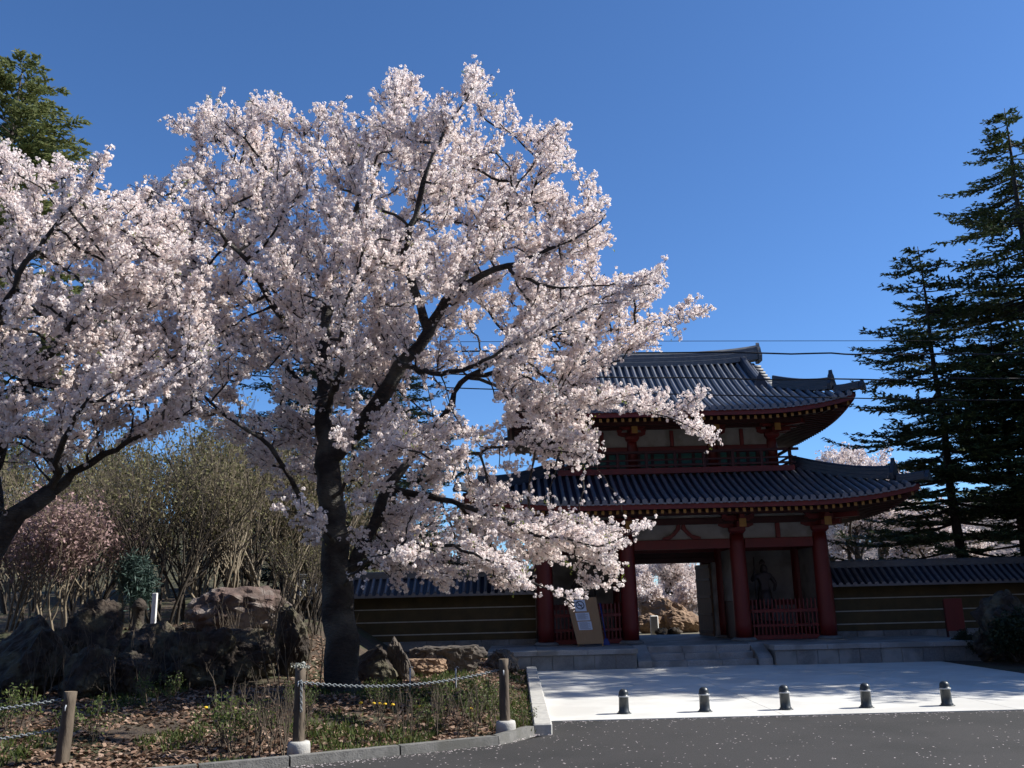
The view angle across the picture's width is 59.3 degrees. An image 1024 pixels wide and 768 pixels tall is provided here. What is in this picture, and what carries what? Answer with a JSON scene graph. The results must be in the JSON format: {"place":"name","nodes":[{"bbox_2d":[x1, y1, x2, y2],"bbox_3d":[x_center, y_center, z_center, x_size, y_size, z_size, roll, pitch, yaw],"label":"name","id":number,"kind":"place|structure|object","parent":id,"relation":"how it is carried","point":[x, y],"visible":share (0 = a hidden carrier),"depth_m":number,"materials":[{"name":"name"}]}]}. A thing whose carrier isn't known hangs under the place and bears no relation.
{"place":"outdoors","nodes":[
{"label":"outdoors","id":0,"kind":"place"},
{"bbox_2d":[0,520,459,591],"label":"bank","id":1,"kind":"structure","parent":0,"point":[172,581],"depth_m":59.43,"materials":[{"name":"brown soil"}]},
{"bbox_2d":[0,586,532,767],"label":"garden soil","id":2,"kind":"structure","parent":0,"point":[368,641],"depth_m":14.68,"materials":[{"name":"soil"}]},
{"bbox_2d":[0,680,45,740],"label":"leafy sprig","id":3,"kind":"object","parent":2,"relation":"on","point":[13,700],"visible":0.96,"depth_m":12.84,"materials":[{"name":"green plant"}]},
{"bbox_2d":[0,614,72,700],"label":"boulder","id":4,"kind":"object","parent":2,"relation":"on","point":[14,668],"visible":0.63,"depth_m":16.70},
{"bbox_2d":[2,401,74,503],"bbox_3d":[-21.820,4.902,40.239,6.036,8.967,6.729,3,-14,-16],"label":"leafy tree","id":5,"kind":"object","parent":2,"relation":"on","point":[19,445],"visible":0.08,"depth_m":39.94,"materials":[{"name":"green plant"}]},
{"bbox_2d":[0,490,83,631],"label":"shrub","id":6,"kind":"object","parent":2,"relation":"on","point":[23,584],"visible":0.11,"depth_m":22.38,"materials":[{"name":"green plant"}]},
{"bbox_2d":[0,48,106,395],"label":"pine tree","id":7,"kind":"object","parent":2,"relation":"on","point":[18,126],"visible":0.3,"depth_m":40.17,"materials":[{"name":"plant"}]},
{"bbox_2d":[0,466,127,626],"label":"bare shrub","id":8,"kind":"object","parent":2,"relation":"on","point":[8,585],"visible":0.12,"depth_m":25.71,"materials":[{"name":"brown plant"}]},
{"bbox_2d":[54,691,77,766],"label":"log post","id":9,"kind":"object","parent":2,"relation":"on","point":[63,747],"visible":0.98,"depth_m":11.56,"materials":[{"name":"brown wood"}]},
{"bbox_2d":[25,615,117,701],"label":"dry stem clump","id":10,"kind":"object","parent":2,"relation":"on","point":[46,677],"visible":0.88,"depth_m":16.15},
{"bbox_2d":[0,399,147,613],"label":"bare shrub","id":11,"kind":"object","parent":2,"relation":"on","point":[3,600],"visible":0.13,"depth_m":29.91,"materials":[{"name":"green plant"}]},
{"bbox_2d":[5,478,147,629],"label":"pink shrub","id":12,"kind":"object","parent":2,"relation":"on","point":[68,545],"visible":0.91,"depth_m":21.21,"materials":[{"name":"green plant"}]},
{"bbox_2d":[45,690,124,747],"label":"leafy sprig","id":13,"kind":"object","parent":2,"relation":"on","point":[85,720],"visible":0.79,"depth_m":12.56,"materials":[{"name":"green plant"}]},
{"bbox_2d":[4,453,169,616],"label":"bare shrub","id":14,"kind":"object","parent":2,"relation":"on","point":[108,590],"visible":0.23,"depth_m":24.59,"materials":[{"name":"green plant"}]},
{"bbox_2d":[58,643,115,699],"bbox_3d":[-7.739,5.339,16.459,0.938,1.167,0.909,3,-14,-19],"label":"boulder","id":15,"kind":"object","parent":2,"relation":"on","point":[80,682],"visible":0.66,"depth_m":16.19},
{"bbox_2d":[56,595,123,685],"bbox_3d":[-8.677,5.491,18.690,1.690,2.157,1.366,-1,-14,0],"label":"boulder","id":16,"kind":"object","parent":2,"relation":"on","point":[97,615],"visible":0.44,"depth_m":18.40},
{"bbox_2d":[2,427,200,597],"bbox_3d":[-15.003,4.706,33.116,6.656,6.174,6.163,1,-14,-11],"label":"bare shrub","id":17,"kind":"object","parent":2,"relation":"on","point":[56,586],"visible":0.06,"depth_m":32.13,"materials":[{"name":"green plant"}]},
{"bbox_2d":[3,441,204,622],"bbox_3d":[-12.004,4.232,26.189,5.392,5.402,5.824,-13,-18,39],"label":"bare shrub","id":18,"kind":"object","parent":2,"relation":"on","point":[95,592],"visible":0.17,"depth_m":26.23,"materials":[{"name":"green plant"}]},
{"bbox_2d":[0,136,225,558],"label":"cherry tree","id":19,"kind":"object","parent":2,"relation":"on","point":[122,283],"visible":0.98,"depth_m":14.85,"materials":[{"name":"pink plant"}]},
{"bbox_2d":[88,650,158,698],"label":"dry stem clump","id":20,"kind":"object","parent":2,"relation":"on","point":[144,671],"visible":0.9,"depth_m":16.17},
{"bbox_2d":[106,540,163,630],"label":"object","id":21,"kind":"object","parent":2,"relation":"on","point":[137,579],"visible":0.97,"depth_m":22.04,"materials":[{"name":"green plant"}]},
{"bbox_2d":[113,650,161,695],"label":"boulder","id":22,"kind":"object","parent":2,"relation":"on","point":[126,661],"visible":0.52,"depth_m":16.59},
{"bbox_2d":[129,598,147,630],"bbox_3d":[-8.777,5.455,21.162,0.400,0.820,0.380,-1,-14,0],"label":"stone marker","id":23,"kind":"object","parent":2,"relation":"on","point":[139,606],"visible":0.77,"depth_m":21.07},
{"bbox_2d":[118,620,176,685],"bbox_3d":[-7.453,5.694,18.560,1.284,1.590,1.359,-13,-18,41],"label":"boulder","id":24,"kind":"object","parent":2,"relation":"on","point":[126,639],"visible":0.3,"depth_m":18.45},
{"bbox_2d":[115,618,200,690],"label":"dry stem clump","id":25,"kind":"object","parent":2,"relation":"on","point":[163,655],"visible":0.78,"depth_m":17.17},
{"bbox_2d":[134,670,187,709],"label":"leafy sprig","id":26,"kind":"object","parent":2,"relation":"on","point":[170,690],"visible":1,"depth_m":14.74,"materials":[{"name":"green plant"}]},
{"bbox_2d":[64,419,278,624],"bbox_3d":[-8.825,3.446,23.306,5.147,5.548,4.930,-10,-16,32],"label":"bare shrub","id":27,"kind":"object","parent":2,"relation":"on","point":[184,585],"visible":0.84,"depth_m":23.22,"materials":[{"name":"brown plant"}]},
{"bbox_2d":[73,414,279,599],"bbox_3d":[-11.758,4.237,33.024,7.190,7.203,7.765,0,-14,-7],"label":"bare shrub","id":28,"kind":"object","parent":2,"relation":"on","point":[166,592],"visible":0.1,"depth_m":31.98,"materials":[{"name":"brown plant"}]},
{"bbox_2d":[103,427,249,587],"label":"leafy tree","id":29,"kind":"object","parent":2,"relation":"on","point":[191,577],"visible":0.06,"depth_m":43.34,"materials":[{"name":"green plant"}]},
{"bbox_2d":[94,425,272,620],"bbox_3d":[-9.425,4.227,27.407,5.189,5.840,5.418,-5,-14,13],"label":"bare shrub","id":30,"kind":"object","parent":2,"relation":"on","point":[178,564],"visible":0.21,"depth_m":26.43,"materials":[{"name":"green plant"}]},
{"bbox_2d":[152,627,238,688],"bbox_3d":[-6.374,5.583,18.028,1.670,1.373,1.222,-1,-14,0],"label":"boulder","id":31,"kind":"object","parent":2,"relation":"on","point":[211,642],"visible":0.72,"depth_m":17.71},
{"bbox_2d":[124,436,316,597],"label":"bare shrub","id":32,"kind":"object","parent":2,"relation":"on","point":[234,566],"visible":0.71,"depth_m":24.10,"materials":[{"name":"brown plant"}]},
{"bbox_2d":[186,688,260,758],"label":"leafy sprig","id":33,"kind":"object","parent":2,"relation":"on","point":[221,718],"visible":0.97,"depth_m":12.06,"materials":[{"name":"green plant"}]},
{"bbox_2d":[133,387,335,587],"bbox_3d":[-8.527,3.842,29.580,6.487,7.300,6.772,-3,-14,8],"label":"bare shrub","id":34,"kind":"object","parent":2,"relation":"on","point":[202,445],"visible":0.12,"depth_m":28.51,"materials":[{"name":"brown plant"}]},
{"bbox_2d":[161,418,313,586],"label":"bare shrub","id":35,"kind":"object","parent":2,"relation":"on","point":[240,571],"visible":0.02,"depth_m":32.06,"materials":[{"name":"brown plant"}]},
{"bbox_2d":[184,586,291,633],"bbox_3d":[-6.411,5.386,21.166,2.558,1.233,1.469,-1,-14,0],"label":"boulder","id":36,"kind":"object","parent":2,"relation":"on","point":[232,598],"visible":0.61,"depth_m":20.70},
{"bbox_2d":[205,692,279,750],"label":"leafy sprig","id":37,"kind":"object","parent":2,"relation":"on","point":[236,720],"visible":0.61,"depth_m":12.54,"materials":[{"name":"green plant"}]},
{"bbox_2d":[206,665,294,756],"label":"dry stem clump","id":38,"kind":"object","parent":2,"relation":"on","point":[256,730],"visible":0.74,"depth_m":12.34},
{"bbox_2d":[225,627,279,682],"bbox_3d":[-5.591,5.699,18.610,1.578,1.268,1.219,-1,-14,0],"label":"boulder","id":39,"kind":"object","parent":2,"relation":"on","point":[242,661],"visible":0.38,"depth_m":18.36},
{"bbox_2d":[207,578,311,640],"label":"dry stem clump","id":40,"kind":"object","parent":2,"relation":"on","point":[251,622],"visible":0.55,"depth_m":19.81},
{"bbox_2d":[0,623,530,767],"bbox_3d":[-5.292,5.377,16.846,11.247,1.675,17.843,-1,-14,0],"label":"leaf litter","id":41,"kind":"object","parent":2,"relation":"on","point":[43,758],"visible":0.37,"depth_m":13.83,"materials":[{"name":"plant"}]},
{"bbox_2d":[0,626,535,765],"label":"grass","id":42,"kind":"structure","parent":2,"relation":"on","point":[342,727],"depth_m":13.49,"materials":[{"name":"plant"}]},
{"bbox_2d":[236,671,317,757],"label":"dry stem clump","id":43,"kind":"object","parent":2,"relation":"on","point":[265,731],"visible":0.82,"depth_m":11.92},
{"bbox_2d":[181,431,384,609],"bbox_3d":[-7.363,4.275,27.574,5.906,5.917,6.378,5,-15,-24],"label":"bare shrub","id":44,"kind":"object","parent":2,"relation":"on","point":[280,523],"visible":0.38,"depth_m":26.72,"materials":[{"name":"brown plant"}]},
{"bbox_2d":[203,404,372,599],"bbox_3d":[-8.259,4.323,34.118,6.746,7.592,7.043,5,-15,-25],"label":"bare shrub","id":45,"kind":"object","parent":2,"relation":"on","point":[273,574],"visible":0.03,"depth_m":33.21,"materials":[{"name":"brown plant"}]},
{"bbox_2d":[275,603,309,676],"bbox_3d":[-4.732,5.606,19.231,0.944,1.816,0.646,-14,-19,43],"label":"boulder","id":46,"kind":"object","parent":2,"relation":"on","point":[293,623],"visible":0.73,"depth_m":19.03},
{"bbox_2d":[236,590,358,687],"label":"dry stem clump","id":47,"kind":"object","parent":2,"relation":"on","point":[276,645],"visible":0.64,"depth_m":18.06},
{"bbox_2d":[287,668,309,754],"bbox_3d":[-2.845,4.447,12.062,0.310,1.222,0.310,-1,-14,0],"label":"log post","id":48,"kind":"object","parent":2,"relation":"on","point":[299,744],"visible":0.84,"depth_m":12.00,"materials":[{"name":"brown wood"}]},
{"bbox_2d":[299,669,498,687],"bbox_3d":[-1.529,4.236,12.881,3.162,0.190,0.048,7,-16,-32],"label":"chain","id":49,"kind":"object","parent":48,"relation":"hanging from","point":[432,682],"visible":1,"depth_m":12.79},
{"bbox_2d":[283,677,320,716],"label":"leafy sprig","id":50,"kind":"object","parent":2,"relation":"on","point":[310,696],"visible":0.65,"depth_m":14.39,"materials":[{"name":"green plant"}]},
{"bbox_2d":[254,515,366,634],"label":"bare shrub","id":51,"kind":"object","parent":2,"relation":"on","point":[313,563],"visible":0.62,"depth_m":22.95,"materials":[{"name":"brown plant"}]},
{"bbox_2d":[239,437,401,616],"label":"bare shrub","id":52,"kind":"object","parent":2,"relation":"on","point":[368,508],"visible":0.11,"depth_m":29.24,"materials":[{"name":"brown plant"}]},
{"bbox_2d":[358,644,397,681],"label":"boulder","id":53,"kind":"object","parent":2,"relation":"on","point":[375,662],"visible":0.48,"depth_m":18.29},
{"bbox_2d":[362,674,401,710],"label":"leafy sprig","id":54,"kind":"object","parent":2,"relation":"on","point":[375,691],"visible":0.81,"depth_m":14.99,"materials":[{"name":"green plant"}]},
{"bbox_2d":[370,684,429,739],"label":"dry stem clump","id":55,"kind":"object","parent":2,"relation":"on","point":[397,711],"visible":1,"depth_m":13.02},
{"bbox_2d":[387,636,414,679],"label":"boulder","id":56,"kind":"object","parent":2,"relation":"on","point":[398,658],"visible":0.68,"depth_m":18.55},
{"bbox_2d":[91,54,722,693],"bbox_3d":[-2.359,-0.976,18.300,13.522,13.986,8.208,-1,-14,0],"label":"cherry tree","id":57,"kind":"object","parent":2,"relation":"on","point":[375,254],"visible":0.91,"depth_m":17.48,"materials":[{"name":"pink plant"}]},
{"bbox_2d":[409,658,447,676],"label":"boulder","id":58,"kind":"object","parent":2,"relation":"on","point":[427,666],"visible":0.66,"depth_m":19.42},
{"bbox_2d":[407,694,454,730],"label":"leafy sprig","id":59,"kind":"object","parent":2,"relation":"on","point":[419,710],"visible":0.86,"depth_m":13.83,"materials":[{"name":"green plant"}]},
{"bbox_2d":[409,644,487,672],"bbox_3d":[-1.442,6.191,20.104,1.661,0.671,1.038,4,-15,-22],"label":"boulder","id":60,"kind":"object","parent":2,"relation":"on","point":[468,657],"visible":0.79,"depth_m":19.82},
{"bbox_2d":[429,667,487,717],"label":"leafy sprig","id":61,"kind":"object","parent":2,"relation":"on","point":[450,689],"visible":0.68,"depth_m":14.79,"materials":[{"name":"green plant"}]},
{"bbox_2d":[430,668,495,737],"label":"dry stem clump","id":62,"kind":"object","parent":2,"relation":"on","point":[469,700],"visible":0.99,"depth_m":13.47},
{"bbox_2d":[458,677,499,730],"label":"leafy sprig","id":63,"kind":"object","parent":2,"relation":"on","point":[490,699],"visible":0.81,"depth_m":14.15,"materials":[{"name":"green plant"}]},
{"bbox_2d":[485,649,518,673],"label":"boulder","id":64,"kind":"object","parent":2,"relation":"on","point":[492,660],"visible":0.73,"depth_m":22.36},
{"bbox_2d":[496,659,515,733],"bbox_3d":[-0.103,4.772,13.613,0.310,1.182,0.310,-1,-14,0],"label":"log post","id":65,"kind":"object","parent":2,"relation":"on","point":[505,722],"visible":0.81,"depth_m":13.55,"materials":[{"name":"brown wood"}]},
{"bbox_2d":[0,0,1023,584],"label":"sky","id":66,"kind":"structure","parent":0,"point":[780,156],"materials":[{"name":"blue"}]},
{"bbox_2d":[42,344,1023,354],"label":"power line","id":67,"kind":"object","parent":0,"point":[771,353],"visible":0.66,"depth_m":24.82,"materials":[{"name":"metal"}]},
{"bbox_2d":[63,367,1023,400],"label":"power line","id":68,"kind":"object","parent":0,"point":[760,395],"visible":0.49,"depth_m":24.53,"materials":[{"name":"metal"}]},
{"bbox_2d":[67,363,1023,380],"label":"power line","id":69,"kind":"object","parent":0,"point":[757,379],"visible":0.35,"depth_m":24.65,"materials":[{"name":"metal"}]},
{"bbox_2d":[284,710,1023,767],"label":"road","id":70,"kind":"structure","parent":0,"point":[963,739],"depth_m":12.25,"materials":[{"name":"asphalt"}]},
{"bbox_2d":[287,665,1023,767],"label":"fallen petals","id":71,"kind":"object","parent":70,"relation":"on","point":[663,752],"visible":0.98,"depth_m":12.45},
{"bbox_2d":[639,613,699,634],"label":"courtyard","id":72,"kind":"structure","parent":0,"point":[640,633],"depth_m":37.00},
{"bbox_2d":[171,236,416,584],"bbox_3d":[-8.673,1.927,38.496,11.093,18.011,10.778,-14,-18,41],"label":"fir tree","id":73,"kind":"object","parent":72,"relation":"on","point":[266,569],"visible":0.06,"depth_m":38.43,"materials":[{"name":"green plant"}]},
{"bbox_2d":[268,271,504,572],"bbox_3d":[-5.025,2.503,36.342,9.646,15.662,9.372,4,-15,-22],"label":"fir tree","id":74,"kind":"object","parent":72,"relation":"on","point":[403,482],"visible":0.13,"depth_m":35.84,"materials":[{"name":"green plant"}]},
{"bbox_2d":[635,564,658,590],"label":"background cherry","id":75,"kind":"object","parent":72,"relation":"on","point":[644,578],"visible":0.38,"depth_m":48.68,"materials":[{"name":"pink plant"}]},
{"bbox_2d":[638,613,665,633],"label":"boulder","id":76,"kind":"object","parent":72,"relation":"on","point":[644,624],"visible":0.64,"depth_m":37.92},
{"bbox_2d":[640,597,686,629],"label":"boulder","id":77,"kind":"object","parent":72,"relation":"on","point":[661,607],"visible":0.43,"depth_m":40.37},
{"bbox_2d":[637,582,691,615],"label":"background cherry","id":78,"kind":"object","parent":72,"relation":"on","point":[647,595],"visible":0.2,"depth_m":41.28,"materials":[{"name":"pink plant"}]},
{"bbox_2d":[643,563,694,594],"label":"background cherry","id":79,"kind":"object","parent":72,"relation":"on","point":[671,575],"visible":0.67,"depth_m":43.20,"materials":[{"name":"pink plant"}]},
{"bbox_2d":[663,576,697,613],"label":"background cherry","id":80,"kind":"object","parent":72,"relation":"on","point":[687,591],"visible":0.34,"depth_m":41.82,"materials":[{"name":"pink plant"}]},
{"bbox_2d":[666,610,698,632],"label":"boulder","id":81,"kind":"object","parent":72,"relation":"on","point":[685,621],"visible":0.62,"depth_m":37.77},
{"bbox_2d":[814,441,920,558],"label":"background cherry","id":82,"kind":"object","parent":72,"relation":"on","point":[854,457],"visible":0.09,"depth_m":58.54,"materials":[{"name":"pink plant"}]},
{"bbox_2d":[825,462,919,559],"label":"background cherry","id":83,"kind":"object","parent":72,"relation":"on","point":[847,529],"visible":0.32,"depth_m":43.76,"materials":[{"name":"pink plant"}]},
{"bbox_2d":[821,246,1023,560],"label":"fir tree","id":84,"kind":"object","parent":72,"relation":"on","point":[951,474],"visible":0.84,"depth_m":32.96,"materials":[{"name":"green plant"}]},
{"bbox_2d":[867,497,978,559],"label":"background cherry","id":85,"kind":"object","parent":72,"relation":"on","point":[922,550],"visible":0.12,"depth_m":46.71,"materials":[{"name":"pink plant"}]},
{"bbox_2d":[869,106,1023,548],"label":"fir tree","id":86,"kind":"object","parent":72,"relation":"on","point":[991,223],"visible":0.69,"depth_m":34.96,"materials":[{"name":"green plant"}]},
{"bbox_2d":[925,526,996,558],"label":"background cherry","id":87,"kind":"object","parent":72,"relation":"on","point":[949,529],"visible":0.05,"depth_m":41.85,"materials":[{"name":"pink plant"}]},
{"bbox_2d":[910,323,1023,557],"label":"fir tree","id":88,"kind":"object","parent":72,"relation":"on","point":[1005,534],"visible":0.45,"depth_m":32.21,"materials":[{"name":"green plant"}]},
{"bbox_2d":[525,710,1016,739],"bbox_3d":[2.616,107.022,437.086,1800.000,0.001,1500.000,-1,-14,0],"label":"ground","id":89,"kind":"structure","parent":0,"point":[764,716],"depth_m":15.55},
{"bbox_2d":[150,726,534,767],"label":"garden kerb","id":90,"kind":"structure","parent":89,"relation":"on","point":[501,738],"depth_m":11.99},
{"bbox_2d":[289,568,535,651],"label":"roofed wall","id":91,"kind":"structure","parent":89,"relation":"on","point":[481,612],"depth_m":29.72,"materials":[{"name":"stone"}]},
{"bbox_2d":[526,666,552,735],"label":"forecourt kerb","id":92,"kind":"structure","parent":89,"relation":"on","point":[542,723],"depth_m":16.27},
{"bbox_2d":[487,634,979,670],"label":"stone platform","id":93,"kind":"structure","parent":89,"relation":"on","point":[679,650],"depth_m":25.74,"materials":[{"name":"stone"}]},
{"bbox_2d":[567,597,603,646],"bbox_3d":[2.307,7.391,28.006,1.206,1.468,0.740,-1,-14,0],"label":"notice board","id":94,"kind":"object","parent":93,"relation":"on","point":[585,619],"visible":1,"depth_m":27.78,"materials":[{"name":"wood"}]},
{"bbox_2d":[452,343,931,645],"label":"temple gate","id":95,"kind":"structure","parent":93,"relation":"on","point":[733,505],"depth_m":29.44,"materials":[{"name":"red paint"}]},
{"bbox_2d":[695,564,715,636],"bbox_3d":[6.908,7.733,32.219,0.110,2.480,1.480,0,-14,-8],"label":"door leaf","id":96,"kind":"structure","parent":95,"relation":"in","point":[703,579],"depth_m":32.08,"materials":[{"name":"brown wood"}]},
{"bbox_2d":[750,557,784,634],"bbox_3d":[8.524,7.184,30.338,0.908,2.648,0.750,-1,-14,0],"label":"guardian statue","id":97,"kind":"object","parent":93,"relation":"on","point":[764,577],"visible":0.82,"depth_m":30.21,"materials":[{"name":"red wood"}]},
{"bbox_2d":[942,598,965,636],"bbox_3d":[13.774,7.308,28.020,0.560,1.220,0.120,-1,-14,0],"label":"red signboard","id":98,"kind":"object","parent":93,"relation":"on","point":[953,614],"visible":0.82,"depth_m":27.99,"materials":[{"name":"paint"}]},
{"bbox_2d":[830,556,1023,636],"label":"roofed wall","id":99,"kind":"structure","parent":89,"relation":"on","point":[898,597],"depth_m":29.77,"materials":[{"name":"paint"}]},
{"bbox_2d":[537,660,1023,721],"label":"forecourt","id":100,"kind":"structure","parent":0,"point":[741,691],"depth_m":19.06,"materials":[{"name":"concrete"}]},
{"bbox_2d":[617,689,630,713],"bbox_3d":[1.970,5.591,15.873,0.260,0.415,0.257,0,-13,0],"label":"bollard","id":101,"kind":"object","parent":100,"relation":"on","point":[623,695],"visible":1,"depth_m":15.80,"materials":[{"name":"metal"}]},
{"bbox_2d":[698,687,712,711],"bbox_3d":[3.389,5.556,15.869,0.260,0.415,0.257,9,-16,-39],"label":"bollard","id":102,"kind":"object","parent":100,"relation":"on","point":[704,702],"visible":1,"depth_m":15.80,"materials":[{"name":"metal"}]},
{"bbox_2d":[778,685,793,709],"bbox_3d":[4.807,5.522,15.874,0.257,0.415,0.260,-5,-14,9],"label":"bollard","id":103,"kind":"object","parent":100,"relation":"on","point":[784,696],"visible":1,"depth_m":15.80,"materials":[{"name":"metal"}]},
{"bbox_2d":[859,683,873,707],"bbox_3d":[6.234,5.486,15.869,0.257,0.415,0.260,7,-15,-29],"label":"bollard","id":104,"kind":"object","parent":100,"relation":"on","point":[865,693],"visible":1,"depth_m":15.80,"materials":[{"name":"metal"}]},
{"bbox_2d":[939,681,954,705],"bbox_3d":[7.647,5.454,15.877,0.260,0.415,0.257,-7,-16,19],"label":"bollard","id":105,"kind":"object","parent":100,"relation":"on","point":[945,693],"visible":1,"depth_m":15.81,"materials":[{"name":"metal"}]},
{"bbox_2d":[836,490,1018,560],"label":"hill","id":106,"kind":"structure","parent":0,"point":[872,554],"depth_m":167.80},
{"bbox_2d":[944,659,1023,672],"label":"verge soil","id":107,"kind":"structure","parent":0,"point":[1005,665],"depth_m":23.92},
{"bbox_2d":[972,627,1004,661],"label":"boulder","id":108,"kind":"object","parent":107,"relation":"on","point":[984,651],"visible":0.43,"depth_m":24.92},
{"bbox_2d":[970,589,1023,661],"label":"boulder","id":109,"kind":"object","parent":107,"relation":"on","point":[997,603],"visible":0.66,"depth_m":24.37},
{"bbox_2d":[979,604,1023,661],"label":"evergreen bush","id":110,"kind":"object","parent":107,"relation":"on","point":[1010,636],"visible":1,"depth_m":23.60,"materials":[{"name":"green plant"}]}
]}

